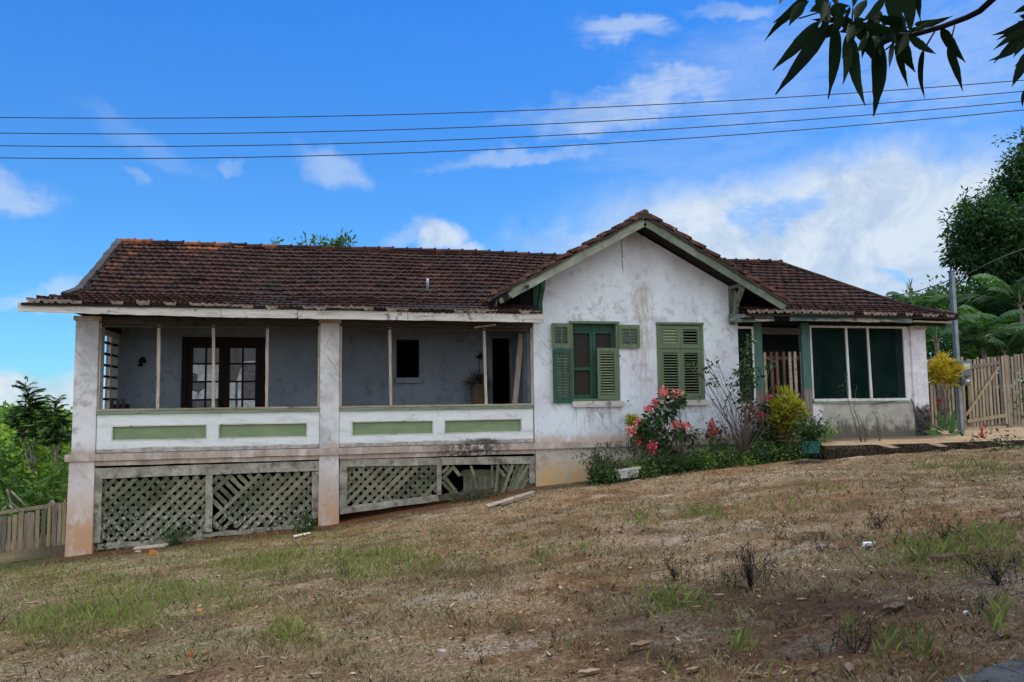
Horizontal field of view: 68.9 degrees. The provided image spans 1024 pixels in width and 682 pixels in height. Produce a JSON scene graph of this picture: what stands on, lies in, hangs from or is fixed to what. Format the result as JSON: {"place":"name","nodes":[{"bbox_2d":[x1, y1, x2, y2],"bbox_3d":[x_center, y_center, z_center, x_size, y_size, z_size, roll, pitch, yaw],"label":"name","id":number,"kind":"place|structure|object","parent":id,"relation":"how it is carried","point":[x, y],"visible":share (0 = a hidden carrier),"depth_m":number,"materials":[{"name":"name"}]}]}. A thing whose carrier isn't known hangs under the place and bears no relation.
{"place":"outdoors","nodes":[
{"label":"outdoors","id":0,"kind":"place"},
{"bbox_2d":[0,101,1020,146],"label":"power line","id":1,"kind":"object","parent":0,"point":[519,136],"visible":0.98,"depth_m":21.31,"materials":[{"name":"rubber"}]},
{"bbox_2d":[0,387,1023,681],"bbox_3d":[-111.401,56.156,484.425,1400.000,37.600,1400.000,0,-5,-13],"label":"ground","id":2,"kind":"structure","parent":0,"point":[794,649],"depth_m":7.27,"materials":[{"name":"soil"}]},
{"bbox_2d":[2,673,19,676],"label":"dry leaf","id":3,"kind":"object","parent":2,"relation":"on","point":[11,674],"visible":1,"depth_m":6.45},
{"bbox_2d":[0,435,49,508],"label":"leafy bush","id":4,"kind":"object","parent":2,"relation":"on","point":[2,456],"visible":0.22,"depth_m":23.69,"materials":[{"name":"green plant"}]},
{"bbox_2d":[0,376,52,519],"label":"feathery tree","id":5,"kind":"object","parent":2,"relation":"on","point":[27,413],"visible":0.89,"depth_m":22.93,"materials":[{"name":"green plant"}]},
{"bbox_2d":[0,501,66,552],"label":"picket fence","id":6,"kind":"object","parent":2,"relation":"on","point":[28,542],"visible":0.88,"depth_m":17.61,"materials":[{"name":"wood"}]},
{"bbox_2d":[0,476,66,539],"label":"leafy bush","id":7,"kind":"object","parent":2,"relation":"on","point":[58,486],"visible":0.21,"depth_m":20.09,"materials":[{"name":"green plant"}]},
{"bbox_2d":[6,489,22,511],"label":"dead branch","id":8,"kind":"object","parent":7,"relation":"attached to","point":[10,500],"visible":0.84,"depth_m":19.83,"materials":[{"name":"wood"}]},
{"bbox_2d":[10,490,27,506],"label":"dead branch","id":9,"kind":"object","parent":7,"relation":"attached to","point":[17,497],"visible":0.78,"depth_m":19.87,"materials":[{"name":"wood"}]},
{"bbox_2d":[0,473,66,538],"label":"leafy bush","id":10,"kind":"object","parent":2,"relation":"on","point":[7,504],"visible":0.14,"depth_m":21.01,"materials":[{"name":"green plant"}]},
{"bbox_2d":[0,444,68,514],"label":"leafy bush","id":11,"kind":"object","parent":2,"relation":"on","point":[5,485],"visible":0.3,"depth_m":22.60,"materials":[{"name":"green plant"}]},
{"bbox_2d":[0,418,70,516],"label":"leafy bush","id":12,"kind":"object","parent":2,"relation":"on","point":[7,436],"visible":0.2,"depth_m":28.59,"materials":[{"name":"green plant"}]},
{"bbox_2d":[0,401,71,481],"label":"leafy bush","id":13,"kind":"object","parent":2,"relation":"on","point":[2,418],"visible":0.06,"depth_m":32.84,"materials":[{"name":"green plant"}]},
{"bbox_2d":[0,400,72,499],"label":"leafy bush","id":14,"kind":"object","parent":2,"relation":"on","point":[13,405],"visible":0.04,"depth_m":52.91,"materials":[{"name":"green plant"}]},
{"bbox_2d":[15,448,68,524],"bbox_3d":[-12.835,4.385,21.291,2.124,2.631,2.680,0,-5,-13],"label":"leafy bush","id":15,"kind":"object","parent":2,"relation":"on","point":[59,473],"visible":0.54,"depth_m":21.13,"materials":[{"name":"green plant"}]},
{"bbox_2d":[16,397,72,479],"bbox_3d":[-16.160,4.138,26.654,3.060,4.468,2.888,0,-5,-13],"label":"leafy bush","id":16,"kind":"object","parent":2,"relation":"on","point":[45,449],"visible":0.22,"depth_m":26.09,"materials":[{"name":"green plant"}]},
{"bbox_2d":[23,394,72,493],"bbox_3d":[-13.726,3.680,22.314,1.504,4.168,1.512,0,-5,-13],"label":"feathery tree","id":17,"kind":"object","parent":2,"relation":"on","point":[51,434],"visible":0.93,"depth_m":22.21,"materials":[{"name":"green plant"}]},
{"bbox_2d":[119,546,134,548],"bbox_3d":[-8.365,4.495,16.224,0.384,0.074,0.074,-2,-5,12],"label":"plank","id":18,"kind":"object","parent":2,"relation":"on","point":[129,547],"visible":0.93,"depth_m":16.21,"materials":[{"name":"grey wood"}]},
{"bbox_2d":[133,543,167,549],"bbox_3d":[-7.732,4.405,15.984,0.694,0.122,0.112,0,-5,-5],"label":"plank","id":19,"kind":"object","parent":2,"relation":"on","point":[149,546],"visible":0.96,"depth_m":15.96,"materials":[{"name":"wood"}]},
{"bbox_2d":[149,550,157,555],"bbox_3d":[-7.042,4.163,14.658,0.172,0.149,0.067,2,-5,-31],"label":"tile fragment","id":20,"kind":"object","parent":2,"relation":"on","point":[152,552],"visible":0.68,"depth_m":14.63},
{"bbox_2d":[151,521,197,546],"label":"leafy weed","id":21,"kind":"object","parent":2,"relation":"on","point":[170,541],"visible":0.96,"depth_m":16.21,"materials":[{"name":"green plant"}]},
{"bbox_2d":[166,670,195,676],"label":"dry leaf","id":22,"kind":"object","parent":2,"relation":"on","point":[172,674],"visible":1,"depth_m":5.96,"materials":[{"name":"plant"}]},
{"bbox_2d":[289,510,319,532],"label":"leafy weed","id":23,"kind":"object","parent":2,"relation":"on","point":[307,528],"visible":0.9,"depth_m":16.32,"materials":[{"name":"green plant"}]},
{"bbox_2d":[293,228,358,246],"bbox_3d":[-8.323,0.364,33.065,3.226,10.869,1.768,0,-5,-13],"label":"leafy tree","id":24,"kind":"object","parent":2,"relation":"on","point":[340,241],"visible":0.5,"depth_m":33.32,"materials":[{"name":"green plant"}]},
{"bbox_2d":[327,559,352,576],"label":"dead weed","id":25,"kind":"object","parent":2,"relation":"on","point":[343,565],"visible":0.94,"depth_m":9.92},
{"bbox_2d":[436,647,448,656],"bbox_3d":[-0.520,2.337,5.588,0.100,0.084,0.070,0,-5,-13],"label":"stone","id":26,"kind":"object","parent":2,"relation":"on","point":[441,651],"visible":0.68,"depth_m":5.56,"materials":[{"name":"stone"}]},
{"bbox_2d":[444,493,459,503],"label":"leafy weed","id":27,"kind":"object","parent":2,"relation":"on","point":[452,500],"visible":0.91,"depth_m":17.67,"materials":[{"name":"green plant"}]},
{"bbox_2d":[455,483,510,502],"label":"leafy weed","id":28,"kind":"object","parent":2,"relation":"on","point":[479,496],"visible":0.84,"depth_m":17.74,"materials":[{"name":"green plant"}]},
{"bbox_2d":[17,209,959,556],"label":"house","id":29,"kind":"structure","parent":2,"relation":"on","point":[257,385],"depth_m":18.73,"materials":[{"name":"paint"}]},
{"bbox_2d":[105,329,120,408],"bbox_3d":[-9.497,0.728,17.554,0.090,1.920,1.540,0,-5,-13],"label":"side window frame","id":30,"kind":"structure","parent":29,"relation":"in","point":[110,334],"depth_m":17.68,"materials":[{"name":"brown wood"}]},
{"bbox_2d":[110,399,128,408],"bbox_3d":[-9.360,1.990,17.803,0.320,1.202,0.350,0,-5,-13],"label":"crate","id":31,"kind":"object","parent":29,"relation":"on","point":[117,405],"visible":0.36,"depth_m":17.68,"materials":[{"name":"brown wood"}]},
{"bbox_2d":[186,342,224,409],"bbox_3d":[-7.675,1.329,18.679,0.873,2.620,0.110,0,-5,-13],"label":"door leaf","id":32,"kind":"structure","parent":29,"relation":"in","point":[199,360],"depth_m":18.72,"materials":[{"name":"red wood"}]},
{"bbox_2d":[224,342,260,412],"bbox_3d":[-6.825,1.336,18.899,0.873,2.620,0.060,0,-5,-13],"label":"door leaf","id":33,"kind":"structure","parent":29,"relation":"in","point":[242,366],"depth_m":18.93,"materials":[{"name":"red wood"}]},
{"bbox_2d":[396,339,418,377],"bbox_3d":[-2.798,0.472,20.000,0.610,1.020,0.060,0,-5,-13],"label":"small window frame","id":34,"kind":"structure","parent":29,"relation":"in","point":[397,340],"depth_m":20.01,"materials":[{"name":"grey wood"}]},
{"bbox_2d":[459,353,494,403],"bbox_3d":[-0.883,1.465,19.833,1.042,2.366,0.872,0,-5,-13],"label":"planter","id":35,"kind":"object","parent":29,"relation":"on","point":[477,389],"visible":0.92,"depth_m":19.72,"materials":[{"name":"beige ceramic"}]},
{"bbox_2d":[512,333,522,408],"bbox_3d":[0.123,1.105,19.290,0.416,2.635,0.030,0,-5,-13],"label":"leaning board","id":36,"kind":"object","parent":29,"relation":"on","point":[517,372],"visible":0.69,"depth_m":19.31,"materials":[{"name":"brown wood"}]},
{"bbox_2d":[551,321,639,406],"bbox_3d":[2.120,0.589,19.020,2.358,2.175,0.330,0,-5,-13],"label":"window","id":37,"kind":"structure","parent":29,"relation":"in","point":[594,364],"depth_m":19.04,"materials":[{"name":"green paint"}]},
{"bbox_2d":[656,322,708,405],"bbox_3d":[4.419,0.603,19.555,1.400,2.175,0.315,0,-5,-13],"label":"window","id":38,"kind":"structure","parent":29,"relation":"in","point":[675,344],"depth_m":19.52,"materials":[{"name":"green paint"}]},
{"bbox_2d":[763,352,803,435],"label":"slatted gate","id":39,"kind":"structure","parent":29,"relation":"on","point":[783,358],"depth_m":20.24,"materials":[{"name":"brown wood"}]},
{"bbox_2d":[485,491,535,507],"bbox_3d":[-0.014,3.432,16.229,0.121,0.172,1.806,-4,-6,35],"label":"plank","id":40,"kind":"object","parent":2,"relation":"on","point":[493,504],"visible":0.87,"depth_m":16.11,"materials":[{"name":"wood"}]},
{"bbox_2d":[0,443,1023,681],"bbox_3d":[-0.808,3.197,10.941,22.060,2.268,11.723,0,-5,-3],"label":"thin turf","id":41,"kind":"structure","parent":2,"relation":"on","point":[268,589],"depth_m":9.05,"materials":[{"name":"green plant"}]},
{"bbox_2d":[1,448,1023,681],"bbox_3d":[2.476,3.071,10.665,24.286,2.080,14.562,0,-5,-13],"label":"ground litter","id":42,"kind":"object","parent":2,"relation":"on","point":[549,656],"visible":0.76,"depth_m":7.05,"materials":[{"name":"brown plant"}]},
{"bbox_2d":[501,494,535,505],"bbox_3d":[0.146,3.405,16.001,0.084,0.129,1.240,-4,-6,35],"label":"plank","id":43,"kind":"object","parent":2,"relation":"on","point":[513,501],"visible":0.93,"depth_m":15.98,"materials":[{"name":"grey wood"}]},
{"bbox_2d":[148,466,1023,669],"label":"dead weeds","id":44,"kind":"object","parent":2,"relation":"on","point":[824,600],"visible":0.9,"depth_m":7.68,"materials":[{"name":"plant"}]},
{"bbox_2d":[577,668,598,673],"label":"dry leaf","id":45,"kind":"object","parent":2,"relation":"on","point":[588,671],"visible":1,"depth_m":4.82,"materials":[{"name":"plant"}]},
{"bbox_2d":[571,441,608,482],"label":"leafy weed","id":46,"kind":"object","parent":2,"relation":"on","point":[594,456],"visible":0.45,"depth_m":18.14,"materials":[{"name":"green plant"}]},
{"bbox_2d":[571,440,641,482],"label":"leafy weed","id":47,"kind":"object","parent":2,"relation":"on","point":[603,462],"visible":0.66,"depth_m":17.75,"materials":[{"name":"green plant"}]},
{"bbox_2d":[614,466,640,478],"bbox_3d":[2.706,3.094,17.614,0.568,0.269,0.398,0,-5,-13],"label":"planter trough","id":48,"kind":"object","parent":2,"relation":"on","point":[625,472],"visible":0.85,"depth_m":17.46,"materials":[{"name":"concrete"}]},
{"bbox_2d":[624,412,639,450],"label":"croton bush","id":49,"kind":"object","parent":2,"relation":"on","point":[630,419],"visible":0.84,"depth_m":18.27,"materials":[{"name":"yellow plant"}]},
{"bbox_2d":[599,439,679,477],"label":"leafy weed","id":50,"kind":"object","parent":2,"relation":"on","point":[642,455],"visible":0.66,"depth_m":17.90,"materials":[{"name":"green plant"}]},
{"bbox_2d":[629,640,651,647],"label":"dry leaf","id":51,"kind":"object","parent":2,"relation":"on","point":[640,643],"visible":1,"depth_m":5.26,"materials":[{"name":"plant"}]},
{"bbox_2d":[623,384,701,471],"bbox_3d":[3.695,2.148,18.331,2.061,2.165,0.897,0,-5,-13],"label":"flowering bush","id":52,"kind":"object","parent":2,"relation":"on","point":[674,406],"visible":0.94,"depth_m":18.30,"materials":[{"name":"green plant"}]},
{"bbox_2d":[640,442,686,472],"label":"leafy weed","id":53,"kind":"object","parent":2,"relation":"on","point":[661,456],"visible":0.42,"depth_m":18.25,"materials":[{"name":"green plant"}]},
{"bbox_2d":[661,551,698,580],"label":"dead weed","id":54,"kind":"object","parent":2,"relation":"on","point":[674,573],"visible":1,"depth_m":7.15,"materials":[{"name":"plant"}]},
{"bbox_2d":[686,666,698,670],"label":"dry leaf","id":55,"kind":"object","parent":2,"relation":"on","point":[692,668],"visible":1,"depth_m":4.69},
{"bbox_2d":[584,439,813,485],"bbox_3d":[5.089,3.033,18.545,7.093,1.079,1.625,0,-5,-13],"label":"bed ground cover","id":56,"kind":"object","parent":2,"relation":"on","point":[690,463],"visible":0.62,"depth_m":17.98,"materials":[{"name":"green plant"}]},
{"bbox_2d":[635,416,656,453],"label":"croton bush","id":57,"kind":"object","parent":56,"relation":"on","point":[640,437],"visible":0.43,"depth_m":18.33,"materials":[{"name":"green plant"}]},
{"bbox_2d":[747,436,773,457],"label":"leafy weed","id":58,"kind":"object","parent":56,"relation":"on","point":[761,449],"visible":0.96,"depth_m":18.35,"materials":[{"name":"green plant"}]},
{"bbox_2d":[765,385,812,452],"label":"croton bush","id":59,"kind":"object","parent":56,"relation":"on","point":[786,408],"visible":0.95,"depth_m":18.91,"materials":[{"name":"yellow plant"}]},
{"bbox_2d":[696,446,713,469],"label":"leafy weed","id":60,"kind":"object","parent":2,"relation":"on","point":[706,458],"visible":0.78,"depth_m":17.98,"materials":[{"name":"green plant"}]},
{"bbox_2d":[691,425,738,465],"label":"leafy weed","id":61,"kind":"object","parent":2,"relation":"on","point":[720,444],"visible":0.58,"depth_m":18.61,"materials":[{"name":"green plant"}]},
{"bbox_2d":[701,418,731,454],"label":"flowering bush","id":62,"kind":"object","parent":2,"relation":"on","point":[712,428],"visible":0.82,"depth_m":18.83,"materials":[{"name":"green plant"}]},
{"bbox_2d":[683,334,777,456],"bbox_3d":[5.488,1.457,18.635,2.589,3.286,0.835,0,-5,-13],"label":"straggly bush","id":63,"kind":"object","parent":2,"relation":"on","point":[744,437],"visible":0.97,"depth_m":18.64,"materials":[{"name":"green plant"}]},
{"bbox_2d":[703,539,789,592],"bbox_3d":[2.063,1.949,6.549,0.730,0.426,0.567,0,-5,-13],"label":"dead weed","id":64,"kind":"object","parent":2,"relation":"on","point":[748,572],"visible":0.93,"depth_m":6.52,"materials":[{"name":"plant"}]},
{"bbox_2d":[736,451,760,465],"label":"leafy weed","id":65,"kind":"object","parent":2,"relation":"on","point":[747,461],"visible":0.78,"depth_m":18.09,"materials":[{"name":"green plant"}]},
{"bbox_2d":[733,395,772,460],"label":"flowering bush","id":66,"kind":"object","parent":2,"relation":"on","point":[760,414],"visible":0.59,"depth_m":19.22,"materials":[{"name":"green plant"}]},
{"bbox_2d":[746,671,762,675],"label":"dry leaf","id":67,"kind":"object","parent":2,"relation":"on","point":[755,673],"visible":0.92,"depth_m":4.50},
{"bbox_2d":[743,417,780,449],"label":"leafy weed","id":68,"kind":"object","parent":2,"relation":"on","point":[769,436],"visible":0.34,"depth_m":19.00,"materials":[{"name":"green plant"}]},
{"bbox_2d":[756,437,788,461],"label":"leafy weed","id":69,"kind":"object","parent":2,"relation":"on","point":[777,447],"visible":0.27,"depth_m":18.75,"materials":[{"name":"green plant"}]},
{"bbox_2d":[780,410,839,459],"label":"potted plant","id":70,"kind":"object","parent":2,"relation":"on","point":[809,444],"visible":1,"depth_m":17.64,"materials":[{"name":"green plant"}]},
{"bbox_2d":[845,662,853,671],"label":"dry leaf","id":71,"kind":"object","parent":2,"relation":"on","point":[849,665],"visible":1,"depth_m":4.45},
{"bbox_2d":[810,601,897,653],"bbox_3d":[2.176,1.815,4.743,0.520,0.328,0.284,0,-5,-13],"label":"dead weed","id":72,"kind":"object","parent":2,"relation":"on","point":[856,640],"visible":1,"depth_m":4.73,"materials":[{"name":"plant"}]},
{"bbox_2d":[867,506,890,528],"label":"dead weed","id":73,"kind":"object","parent":2,"relation":"on","point":[879,521],"visible":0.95,"depth_m":8.57,"materials":[{"name":"plant"}]},
{"bbox_2d":[883,602,903,610],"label":"dry leaf","id":74,"kind":"object","parent":2,"relation":"on","point":[891,607],"visible":0.95,"depth_m":5.44,"materials":[{"name":"plant"}]},
{"bbox_2d":[765,0,1023,116],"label":"mango tree","id":75,"kind":"object","parent":2,"relation":"on","point":[873,35],"visible":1,"depth_m":2.28,"materials":[{"name":"green plant"}]},
{"bbox_2d":[774,419,1023,459],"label":"terrace","id":76,"kind":"structure","parent":2,"relation":"on","point":[845,447],"depth_m":18.55,"materials":[{"name":"concrete"}]},
{"bbox_2d":[788,421,837,448],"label":"yellow leaf plant","id":77,"kind":"object","parent":76,"relation":"on","point":[829,438],"visible":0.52,"depth_m":18.82,"materials":[{"name":"plant"}]},
{"bbox_2d":[838,372,870,441],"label":"twiggy plant","id":78,"kind":"object","parent":76,"relation":"on","point":[857,417],"visible":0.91,"depth_m":18.57,"materials":[{"name":"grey plant"}]},
{"bbox_2d":[870,410,880,440],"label":"twiggy plant","id":79,"kind":"object","parent":76,"relation":"on","point":[878,428],"visible":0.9,"depth_m":18.82,"materials":[{"name":"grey plant"}]},
{"bbox_2d":[922,408,964,434],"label":"broad leaf plant","id":80,"kind":"object","parent":76,"relation":"on","point":[953,424],"visible":0.99,"depth_m":20.67,"materials":[{"name":"plant"}]},
{"bbox_2d":[927,350,969,427],"bbox_3d":[12.458,1.371,21.600,1.378,2.253,1.101,0,-5,-13],"label":"croton bush","id":81,"kind":"object","parent":76,"relation":"on","point":[941,367],"visible":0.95,"depth_m":21.46,"materials":[{"name":"yellow plant"}]},
{"bbox_2d":[947,270,970,432],"bbox_3d":[13.250,0.328,22.060,0.413,4.900,0.345,0,-5,-13],"label":"meter pole","id":82,"kind":"object","parent":76,"relation":"on","point":[956,353],"visible":0.88,"depth_m":22.08,"materials":[{"name":"metal"}]},
{"bbox_2d":[876,279,950,297],"bbox_3d":[11.595,-1.550,22.099,3.085,0.603,0.027,0,-5,-7],"label":"service wire","id":83,"kind":"object","parent":82,"relation":"attached to","point":[918,290],"visible":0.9,"depth_m":22.14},
{"bbox_2d":[900,282,950,301],"bbox_3d":[11.669,-1.438,22.102,2.939,0.667,0.034,0,-5,-7],"label":"service wire","id":84,"kind":"object","parent":82,"relation":"attached to","point":[926,293],"visible":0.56,"depth_m":22.16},
{"bbox_2d":[955,248,1023,281],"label":"service wire","id":85,"kind":"object","parent":82,"relation":"attached to","point":[988,263],"visible":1,"depth_m":21.93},
{"bbox_2d":[927,354,1023,429],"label":"picket fence","id":86,"kind":"object","parent":76,"relation":"on","point":[1008,378],"visible":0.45,"depth_m":24.69,"materials":[{"name":"wood"}]},
{"bbox_2d":[965,356,1007,426],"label":"picket gate","id":87,"kind":"structure","parent":86,"relation":"attached to","point":[979,392],"depth_m":24.46,"materials":[{"name":"wood"}]},
{"bbox_2d":[1008,381,1023,418],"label":"rose bush","id":88,"kind":"object","parent":76,"relation":"on","point":[1021,401],"visible":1,"depth_m":19.97,"materials":[{"name":"green plant"}]},
{"bbox_2d":[885,279,949,306],"bbox_3d":[16.937,0.448,31.880,3.632,6.403,3.224,0,-5,-13],"label":"palm tree","id":89,"kind":"object","parent":2,"relation":"on","point":[924,300],"visible":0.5,"depth_m":31.40,"materials":[{"name":"green plant"}]},
{"bbox_2d":[926,518,960,540],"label":"dead weed","id":90,"kind":"object","parent":2,"relation":"on","point":[942,534],"visible":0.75,"depth_m":7.44,"materials":[{"name":"plant"}]},
{"bbox_2d":[928,552,962,563],"bbox_3d":[3.875,1.929,6.629,0.438,0.079,0.134,0,-5,-13],"label":"bark piece","id":91,"kind":"object","parent":2,"relation":"on","point":[939,557],"visible":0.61,"depth_m":6.57,"materials":[{"name":"brown plant"}]},
{"bbox_2d":[900,273,1012,342],"bbox_3d":[21.016,0.173,36.675,8.759,7.495,5.226,0,-5,-13],"label":"leafy tree","id":92,"kind":"object","parent":2,"relation":"on","point":[961,291],"visible":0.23,"depth_m":36.35,"materials":[{"name":"green plant"}]},
{"bbox_2d":[917,314,997,421],"bbox_3d":[15.502,1.206,26.965,3.717,4.283,3.493,-4,-5,32],"label":"palm tree","id":93,"kind":"object","parent":2,"relation":"on","point":[964,320],"visible":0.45,"depth_m":26.93,"materials":[{"name":"green plant"}]},
{"bbox_2d":[918,314,1023,423],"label":"leafy bush","id":94,"kind":"object","parent":2,"relation":"on","point":[967,352],"visible":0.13,"depth_m":29.75,"materials":[{"name":"green plant"}]},
{"bbox_2d":[934,305,1023,422],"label":"palm tree","id":95,"kind":"object","parent":2,"relation":"on","point":[1001,331],"visible":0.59,"depth_m":27.46,"materials":[{"name":"green plant"}]},
{"bbox_2d":[936,126,1023,316],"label":"mango tree","id":96,"kind":"object","parent":2,"relation":"on","point":[987,228],"visible":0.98,"depth_m":32.90,"materials":[{"name":"green plant"}]},
{"bbox_2d":[941,273,1023,359],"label":"palm tree","id":97,"kind":"object","parent":2,"relation":"on","point":[1003,296],"visible":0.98,"depth_m":30.75,"materials":[{"name":"green plant"}]},
{"bbox_2d":[942,659,1023,681],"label":"concrete kerb","id":98,"kind":"structure","parent":2,"relation":"on","point":[1015,671],"depth_m":4.09,"materials":[{"name":"concrete"}]},
{"bbox_2d":[942,280,1023,358],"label":"leafy tree","id":99,"kind":"object","parent":2,"relation":"on","point":[989,310],"visible":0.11,"depth_m":35.86,"materials":[{"name":"green plant"}]},
{"bbox_2d":[961,546,1018,586],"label":"dead weed","id":100,"kind":"object","parent":2,"relation":"on","point":[997,579],"visible":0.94,"depth_m":5.71,"materials":[{"name":"plant"}]},
{"bbox_2d":[959,423,1022,450],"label":"rose bush","id":101,"kind":"object","parent":2,"relation":"on","point":[996,440],"visible":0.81,"depth_m":17.79,"materials":[{"name":"green plant"}]},
{"bbox_2d":[959,328,1023,421],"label":"palm tree","id":102,"kind":"object","parent":2,"relation":"on","point":[992,344],"visible":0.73,"depth_m":27.20,"materials":[{"name":"green plant"}]},
{"bbox_2d":[997,628,1009,637],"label":"dry leaf","id":103,"kind":"object","parent":2,"relation":"on","point":[1001,633],"visible":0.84,"depth_m":4.67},
{"bbox_2d":[0,109,1023,158],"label":"power line","id":104,"kind":"object","parent":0,"point":[521,147],"visible":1,"depth_m":21.07,"materials":[{"name":"rubber"}]},
{"bbox_2d":[1,91,1022,133],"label":"power line","id":105,"kind":"object","parent":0,"point":[510,125],"visible":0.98,"depth_m":21.52,"materials":[{"name":"rubber"}]},
{"bbox_2d":[0,80,1023,118],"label":"power line","id":106,"kind":"object","parent":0,"point":[511,110],"visible":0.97,"depth_m":21.77,"materials":[{"name":"rubber"}]},
{"bbox_2d":[0,0,1023,411],"label":"sky","id":107,"kind":"structure","parent":0,"point":[858,206],"materials":[{"name":"blue"}]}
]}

